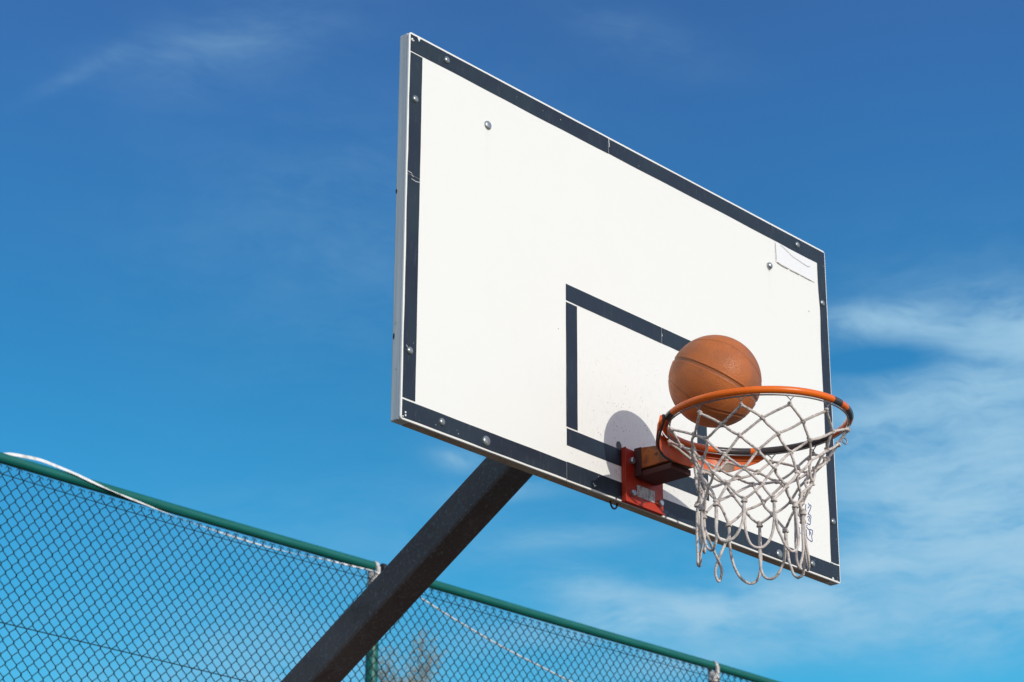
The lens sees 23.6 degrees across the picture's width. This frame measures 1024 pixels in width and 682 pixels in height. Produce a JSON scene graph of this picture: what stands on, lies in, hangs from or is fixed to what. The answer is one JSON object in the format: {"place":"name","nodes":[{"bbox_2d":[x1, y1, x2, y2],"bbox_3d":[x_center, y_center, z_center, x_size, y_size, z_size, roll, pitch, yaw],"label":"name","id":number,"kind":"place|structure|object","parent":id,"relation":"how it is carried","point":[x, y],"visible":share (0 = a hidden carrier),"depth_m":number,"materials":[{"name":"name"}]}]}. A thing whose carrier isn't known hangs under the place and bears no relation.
{"place":"outdoors","nodes":[
{"label":"outdoors","id":0,"kind":"place"},
{"bbox_2d":[0,0,1023,681],"label":"sky","id":1,"kind":"structure","parent":0,"point":[198,197],"materials":[{"name":"blue"}]},
{"label":"ground","id":2,"kind":"structure","parent":0,"visible":0},
{"bbox_2d":[0,452,779,681],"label":"chain link fence","id":3,"kind":"object","parent":2,"relation":"on","point":[370,662],"visible":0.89,"depth_m":14.15,"materials":[{"name":"green metal"}]},
{"bbox_2d":[5,453,373,570],"bbox_3d":[-1.901,0.966,13.966,2.996,0.141,0.065,20,-30,-40],"label":"cord","id":4,"kind":"object","parent":3,"relation":"attached to","point":[51,464],"visible":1,"depth_m":13.58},
{"bbox_2d":[375,571,571,681],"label":"cord","id":5,"kind":"object","parent":3,"relation":"attached to","point":[486,637],"visible":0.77,"depth_m":15.49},
{"bbox_2d":[360,627,451,681],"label":"tree","id":6,"kind":"object","parent":2,"relation":"on","point":[411,665],"visible":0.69,"depth_m":41.94,"materials":[{"name":"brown plant"}]},
{"bbox_2d":[281,32,853,681],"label":"basketball hoop","id":7,"kind":"object","parent":2,"relation":"on","point":[567,288],"visible":1,"depth_m":6.45,"materials":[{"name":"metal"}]},
{"bbox_2d":[668,335,761,427],"bbox_3d":[0.519,0.103,6.272,0.238,0.238,0.239,27,-9,9],"label":"basketball","id":8,"kind":"object","parent":7,"relation":"in","point":[705,364],"visible":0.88,"depth_m":6.19,"materials":[{"name":"orange rubber"}]}
]}

